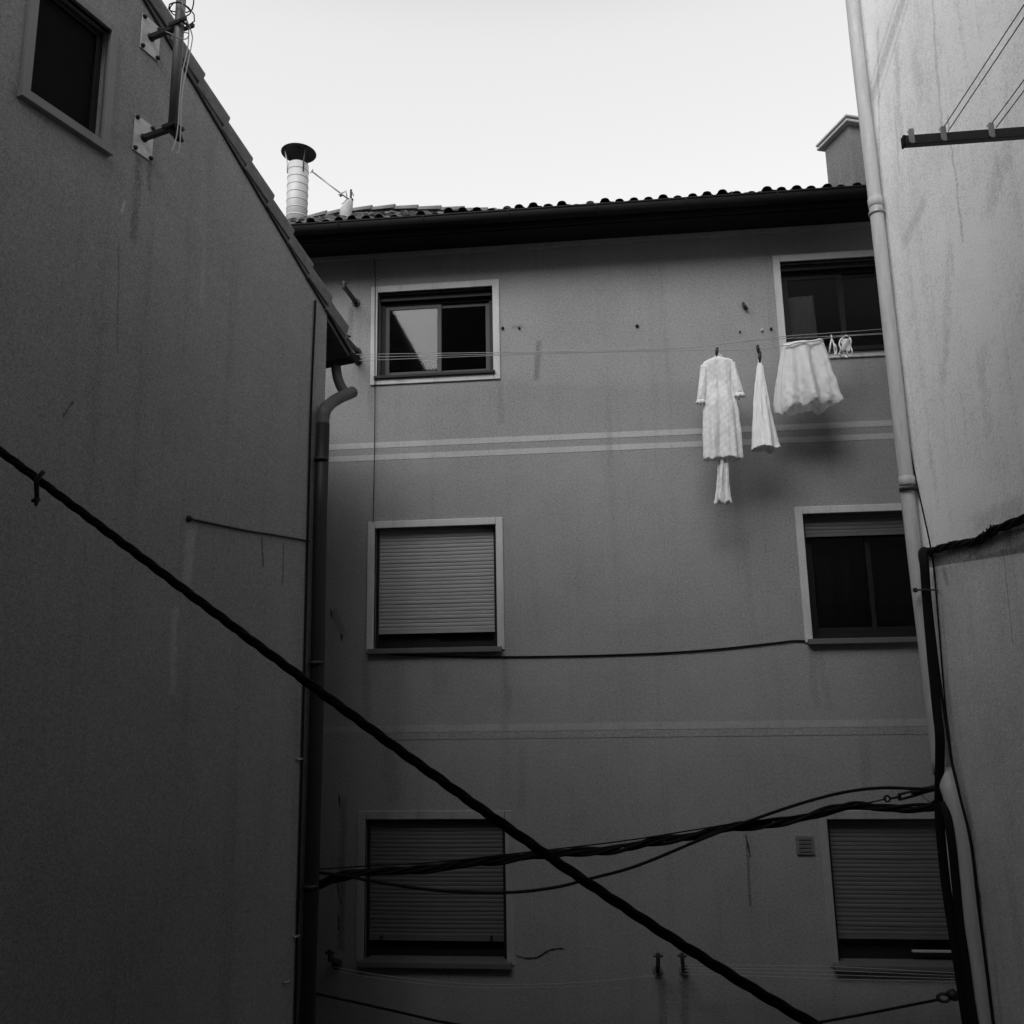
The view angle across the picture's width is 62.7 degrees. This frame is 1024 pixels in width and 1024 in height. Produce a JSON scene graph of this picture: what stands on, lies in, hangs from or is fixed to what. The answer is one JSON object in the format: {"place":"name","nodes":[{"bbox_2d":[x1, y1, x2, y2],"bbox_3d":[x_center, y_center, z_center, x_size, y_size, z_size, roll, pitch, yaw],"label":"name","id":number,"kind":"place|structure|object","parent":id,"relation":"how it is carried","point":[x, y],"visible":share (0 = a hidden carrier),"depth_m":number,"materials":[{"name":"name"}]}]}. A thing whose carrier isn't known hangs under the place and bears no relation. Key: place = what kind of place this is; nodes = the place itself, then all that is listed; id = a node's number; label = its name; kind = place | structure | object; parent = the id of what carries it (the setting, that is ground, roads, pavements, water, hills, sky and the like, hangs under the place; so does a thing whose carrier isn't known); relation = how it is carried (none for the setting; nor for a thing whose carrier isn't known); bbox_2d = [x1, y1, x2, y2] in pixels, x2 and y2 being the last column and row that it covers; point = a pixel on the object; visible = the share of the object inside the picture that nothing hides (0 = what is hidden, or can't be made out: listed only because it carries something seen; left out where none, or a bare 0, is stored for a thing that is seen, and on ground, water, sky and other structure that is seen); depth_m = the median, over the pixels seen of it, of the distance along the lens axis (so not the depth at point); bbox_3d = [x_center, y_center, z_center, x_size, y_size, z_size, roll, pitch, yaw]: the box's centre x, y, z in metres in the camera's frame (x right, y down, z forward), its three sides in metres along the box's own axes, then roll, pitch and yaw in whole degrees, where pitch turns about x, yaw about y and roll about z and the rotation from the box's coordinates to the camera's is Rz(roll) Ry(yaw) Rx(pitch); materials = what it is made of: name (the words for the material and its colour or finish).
{"place":"outdoors","nodes":[
{"label":"outdoors","id":0,"kind":"place"},
{"bbox_2d":[162,0,857,216],"label":"sky","id":1,"kind":"structure","parent":0,"point":[498,104],"materials":[{"name":"white"}]},
{"label":"ground","id":2,"kind":"structure","parent":0,"visible":0},
{"bbox_2d":[0,0,359,1023],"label":"gabled building","id":3,"kind":"structure","parent":2,"relation":"on","point":[156,328],"depth_m":5.78,"materials":[{"name":"paint"}]},
{"bbox_2d":[17,0,118,156],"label":"window","id":4,"kind":"structure","parent":3,"relation":"in","point":[61,64],"depth_m":5.58,"materials":[{"name":"grey metal"}]},
{"bbox_2d":[132,0,194,161],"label":"antenna mast","id":5,"kind":"object","parent":3,"relation":"attached to","point":[145,133],"visible":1,"depth_m":6.01,"materials":[{"name":"metal"}]},
{"bbox_2d":[186,515,309,541],"bbox_3d":[-2.063,0.159,6.735,0.048,0.056,1.443,-6,-12,23],"label":"iron rod","id":6,"kind":"object","parent":3,"relation":"attached to","point":[189,518],"visible":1,"depth_m":6.56,"materials":[{"name":"black paint"}]},
{"bbox_2d":[283,300,316,1023],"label":"gable cable","id":7,"kind":"object","parent":3,"relation":"attached to","point":[298,935],"visible":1,"depth_m":7.12,"materials":[{"name":"black rubber"}]},
{"bbox_2d":[0,446,821,1023],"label":"diagonal cable","id":8,"kind":"object","parent":3,"relation":"attached to","point":[578,876],"visible":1,"depth_m":2.87,"materials":[{"name":"black rubber"}]},
{"bbox_2d":[281,114,961,1023],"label":"apartment building","id":9,"kind":"structure","parent":2,"relation":"on","point":[537,500],"depth_m":8.90,"materials":[{"name":"paint"}]},
{"bbox_2d":[310,170,353,215],"bbox_3d":[-2.552,-4.511,11.929,0.631,0.837,0.158,-2,-11,5],"label":"tv antenna","id":10,"kind":"object","parent":9,"relation":"on","point":[346,208],"visible":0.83,"depth_m":11.84,"materials":[{"name":"white metal"}]},
{"bbox_2d":[325,949,341,969],"bbox_3d":[-1.768,4.434,8.335,0.105,0.298,0.440,-1,-11,-1],"label":"line bracket","id":11,"kind":"object","parent":9,"relation":"attached to","point":[333,960],"visible":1,"depth_m":8.28,"materials":[{"name":"black metal"}]},
{"bbox_2d":[334,967,654,984],"bbox_3d":[-0.194,4.422,8.001,3.100,0.140,0.006,-2,-11,5],"label":"clothesline","id":12,"kind":"object","parent":11,"relation":"attached to","point":[494,984],"visible":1,"depth_m":7.98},
{"bbox_2d":[333,970,655,988],"bbox_3d":[-0.194,4.464,8.014,3.106,0.140,0.006,-2,-11,5],"label":"clothesline","id":13,"kind":"object","parent":11,"relation":"attached to","point":[492,988],"visible":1,"depth_m":8.00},
{"bbox_2d":[340,281,359,305],"bbox_3d":[-1.853,-2.494,9.612,0.096,0.105,0.459,-2,-11,8],"label":"line bracket","id":14,"kind":"object","parent":9,"relation":"attached to","point":[355,301],"visible":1,"depth_m":9.58,"materials":[{"name":"grey metal"}]},
{"bbox_2d":[346,334,361,353],"bbox_3d":[-1.805,-1.883,9.493,0.096,0.112,0.458,-2,-11,5],"label":"line bracket","id":15,"kind":"object","parent":9,"relation":"attached to","point":[356,350],"visible":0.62,"depth_m":9.54,"materials":[{"name":"grey metal"}]},
{"bbox_2d":[373,258,375,518],"bbox_3d":[-1.573,-1.440,9.592,0.038,3.162,0.009,-2,-11,5],"label":"facade wire","id":16,"kind":"object","parent":9,"relation":"attached to","point":[374,398],"visible":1,"depth_m":9.53,"materials":[{"name":"black rubber"}]},
{"bbox_2d":[370,279,500,385],"bbox_3d":[-0.879,-2.051,9.741,1.500,1.207,0.240,-2,-11,5],"label":"window","id":17,"kind":"structure","parent":9,"relation":"in","point":[489,299],"depth_m":9.77,"materials":[{"name":"grey metal"}]},
{"bbox_2d":[366,517,504,653],"bbox_3d":[-0.829,0.807,9.190,1.501,1.449,0.260,-2,-11,5],"label":"window","id":18,"kind":"structure","parent":9,"relation":"in","point":[437,581],"depth_m":9.20,"materials":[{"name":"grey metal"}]},
{"bbox_2d":[355,810,515,969],"bbox_3d":[-0.780,3.829,8.620,1.626,1.487,0.260,-2,-11,5],"label":"window","id":19,"kind":"structure","parent":9,"relation":"in","point":[393,837],"depth_m":8.62,"materials":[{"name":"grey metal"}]},
{"bbox_2d":[365,640,804,657],"bbox_3d":[0.756,1.455,8.840,4.686,0.127,0.017,-2,-11,5],"label":"facade wire","id":20,"kind":"object","parent":9,"relation":"attached to","point":[601,654],"visible":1,"depth_m":8.81,"materials":[{"name":"black rubber"}]},
{"bbox_2d":[653,953,662,975],"bbox_3d":[1.407,4.354,8.103,0.096,0.279,0.320,-2,-11,5],"label":"line bracket","id":21,"kind":"object","parent":9,"relation":"attached to","point":[657,970],"visible":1,"depth_m":8.10,"materials":[{"name":"black metal"}]},
{"bbox_2d":[677,953,688,974],"bbox_3d":[1.644,4.339,8.082,0.096,0.272,0.321,-3,-11,12],"label":"line bracket","id":22,"kind":"object","parent":9,"relation":"attached to","point":[683,970],"visible":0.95,"depth_m":8.07,"materials":[{"name":"black metal"}]},
{"bbox_2d":[684,967,953,975],"bbox_3d":[3.239,4.254,7.749,3.263,0.065,0.006,-2,-11,5],"label":"clothesline","id":23,"kind":"object","parent":22,"relation":"attached to","point":[835,970],"visible":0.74,"depth_m":7.77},
{"bbox_2d":[690,974,955,981],"bbox_3d":[3.242,4.308,7.764,3.264,0.043,0.006,-2,-11,5],"label":"clothesline","id":24,"kind":"object","parent":22,"relation":"attached to","point":[828,978],"visible":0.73,"depth_m":7.78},
{"bbox_2d":[695,971,954,978],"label":"clothesline","id":25,"kind":"object","parent":22,"relation":"attached to","point":[831,974],"visible":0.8,"depth_m":7.79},
{"bbox_2d":[795,835,814,854],"bbox_3d":[2.890,3.283,8.292,0.170,0.180,0.037,-2,-11,5],"label":"wall vent","id":26,"kind":"object","parent":9,"relation":"attached to","point":[804,844],"depth_m":8.28,"materials":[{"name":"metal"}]},
{"bbox_2d":[772,250,884,358],"bbox_3d":[3.689,-2.263,9.396,1.501,1.241,0.364,-2,-11,5],"label":"window","id":27,"kind":"structure","parent":9,"relation":"in","point":[795,315],"depth_m":9.44,"materials":[{"name":"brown metal"}]},
{"bbox_2d":[794,503,916,644],"bbox_3d":[3.762,0.656,8.852,1.501,1.440,0.424,-2,-11,5],"label":"window","id":28,"kind":"structure","parent":9,"relation":"in","point":[854,590],"depth_m":8.95,"materials":[{"name":"black glass"}]},
{"bbox_2d":[818,810,953,972],"bbox_3d":[3.855,3.656,8.198,1.626,1.453,0.260,-2,-11,5],"label":"window","id":29,"kind":"structure","parent":9,"relation":"in","point":[881,874],"depth_m":8.23,"materials":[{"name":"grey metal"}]},
{"bbox_3d":[-1.789,-1.745,9.488,0.098,0.150,0.422,-2,-11,5],"label":"line bracket","id":30,"kind":"object","parent":9,"relation":"attached to","visible":0},
{"bbox_2d":[356,329,881,354],"bbox_3d":[1.475,-1.800,9.003,6.574,0.132,0.007,-2,-11,5],"label":"clothesline","id":31,"kind":"object","parent":30,"relation":"attached to","point":[626,349],"visible":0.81,"depth_m":9.03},
{"bbox_3d":[4.761,-1.899,8.863,0.096,0.133,0.438,-2,-11,5],"label":"line bracket","id":32,"kind":"object","parent":9,"relation":"attached to","visible":0},
{"bbox_2d":[360,333,880,357],"bbox_3d":[1.476,-1.772,8.977,6.568,0.105,0.007,-2,-11,5],"label":"clothesline","id":33,"kind":"object","parent":32,"relation":"attached to","point":[617,351],"visible":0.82,"depth_m":9.00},
{"bbox_2d":[829,335,836,357],"bbox_3d":[3.327,-1.729,8.749,0.093,0.260,0.071,0,-11,-7],"label":"lace garment","id":34,"kind":"object","parent":33,"relation":"hanging from","point":[834,346],"visible":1,"depth_m":8.73,"materials":[{"name":"white fabric"}]},
{"bbox_2d":[359,334,882,360],"bbox_3d":[1.480,-1.718,8.926,6.555,0.121,0.007,-2,-11,5],"label":"clothesline","id":35,"kind":"object","parent":32,"relation":"attached to","point":[597,352],"visible":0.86,"depth_m":8.99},
{"bbox_2d":[773,338,843,415],"bbox_3d":[3.069,-1.391,8.710,0.639,0.797,0.495,2,-11,-17],"label":"skirt","id":36,"kind":"object","parent":35,"relation":"hanging from","point":[806,379],"visible":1,"depth_m":8.64,"materials":[{"name":"white fabric"}]},
{"bbox_2d":[838,335,852,357],"bbox_3d":[3.455,-1.718,8.731,0.155,0.264,0.063,-1,-11,-2],"label":"lace garment","id":37,"kind":"object","parent":35,"relation":"hanging from","point":[846,344],"visible":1,"depth_m":8.73,"materials":[{"name":"white fabric"}]},
{"bbox_3d":[2.164,-1.638,8.844,0.251,0.165,0.018,-2,-11,5],"label":"clothes hanger","id":38,"kind":"object","parent":35,"relation":"hanging from","visible":0},
{"bbox_2d":[696,356,745,462],"bbox_3d":[2.170,-1.074,8.735,0.520,1.133,0.201,-2,-11,5],"label":"dress","id":39,"kind":"object","parent":38,"relation":"hanging from","point":[720,389],"visible":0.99,"depth_m":8.69,"materials":[{"name":"white fabric"}]},
{"bbox_2d":[714,456,731,504],"bbox_3d":[2.142,-0.569,8.647,0.178,1.008,0.109,3,-12,-22],"label":"lace underskirt","id":40,"kind":"object","parent":39,"relation":"hanging from","point":[723,494],"visible":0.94,"depth_m":8.57,"materials":[{"name":"white fabric"}]},
{"bbox_3d":[4.873,4.185,7.712,0.096,0.133,0.438,-2,-11,5],"label":"line bracket","id":41,"kind":"object","parent":9,"relation":"attached to","visible":0},
{"bbox_2d":[684,964,951,972],"bbox_3d":[3.238,4.226,7.742,3.263,0.080,0.006,-2,-11,5],"label":"clothesline","id":42,"kind":"object","parent":41,"relation":"attached to","point":[827,966],"visible":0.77,"depth_m":7.78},
{"bbox_2d":[845,0,1023,1023],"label":"rendered building","id":43,"kind":"structure","parent":2,"relation":"on","point":[947,225],"depth_m":6.13,"materials":[{"name":"paint"}]},
{"bbox_2d":[319,785,933,888],"bbox_3d":[0.934,2.661,6.899,5.171,0.841,0.098,-2,-11,5],"label":"cable bundle","id":44,"kind":"object","parent":43,"relation":"attached to","point":[586,851],"visible":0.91,"depth_m":6.86,"materials":[{"name":"black rubber"}]},
{"bbox_2d":[319,798,886,869],"bbox_3d":[0.690,2.647,6.898,4.654,0.557,0.011,-2,-11,5],"label":"messenger wire","id":45,"kind":"object","parent":44,"relation":"attached to","point":[601,843],"visible":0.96,"depth_m":6.88,"materials":[{"name":"black rubber"}]},
{"bbox_2d":[319,786,933,893],"bbox_3d":[0.896,2.678,6.851,5.057,0.829,0.025,-2,-11,5],"label":"slack cable","id":46,"kind":"object","parent":44,"relation":"attached to","point":[641,863],"visible":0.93,"depth_m":6.80,"materials":[{"name":"black rubber"}]},
{"bbox_2d":[316,988,957,1023],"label":"span wire","id":47,"kind":"object","parent":43,"relation":"attached to","point":[951,994],"visible":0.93,"depth_m":6.50,"materials":[{"name":"black rubber"}]},
{"bbox_2d":[913,588,937,592],"bbox_3d":[3.220,0.607,6.626,0.185,0.054,0.363,-9,-13,35],"label":"cable strap","id":48,"kind":"object","parent":43,"relation":"attached to","point":[915,590],"visible":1,"depth_m":6.62,"materials":[{"name":"black paint"}]},
{"bbox_2d":[910,449,951,750],"bbox_3d":[3.393,-0.148,7.037,0.012,4.757,0.336,-2,-11,5],"label":"thin wall wire","id":49,"kind":"object","parent":43,"relation":"attached to","point":[935,595],"visible":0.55,"depth_m":6.72,"materials":[{"name":"black rubber"}]},
{"bbox_2d":[918,547,968,1023],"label":"riser cable","id":50,"kind":"object","parent":43,"relation":"attached to","point":[923,552],"visible":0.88,"depth_m":6.39,"materials":[{"name":"black rubber"}]},
{"bbox_2d":[939,801,978,1023],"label":"riser cable","id":51,"kind":"object","parent":43,"relation":"attached to","point":[959,921],"visible":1,"depth_m":6.11,"materials":[{"name":"black rubber"}]},
{"bbox_2d":[901,4,1023,148],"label":"clothes rack","id":52,"kind":"object","parent":43,"relation":"attached to","point":[944,137],"visible":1,"depth_m":4.83,"materials":[{"name":"black metal"}]},
{"bbox_2d":[931,596,994,1023],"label":"riser cable","id":53,"kind":"object","parent":43,"relation":"attached to","point":[973,864],"visible":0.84,"depth_m":6.03,"materials":[{"name":"black rubber"}]},
{"bbox_2d":[927,514,1023,556],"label":"wall cable","id":54,"kind":"object","parent":43,"relation":"attached to","point":[994,530],"depth_m":5.82,"materials":[{"name":"black rubber"}]},
{"bbox_3d":[2.579,-1.706,8.816,0.034,0.087,0.043,-2,-11,5],"label":"clothes peg","id":55,"kind":"object","parent":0,"visible":0},
{"bbox_2d":[758,351,761,362],"bbox_3d":[2.593,-1.622,8.799,0.035,0.112,0.043,-2,-11,5],"label":"clothes peg","id":56,"kind":"object","parent":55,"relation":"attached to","point":[759,355],"visible":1,"depth_m":8.78,"materials":[{"name":"black plastic"}]},
{"bbox_2d":[751,359,780,453],"bbox_3d":[2.587,-1.125,8.709,0.297,1.014,0.303,-2,-11,5],"label":"slip","id":57,"kind":"object","parent":56,"relation":"hanging from","point":[764,436],"visible":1,"depth_m":8.62,"materials":[{"name":"white fabric"}]}
]}

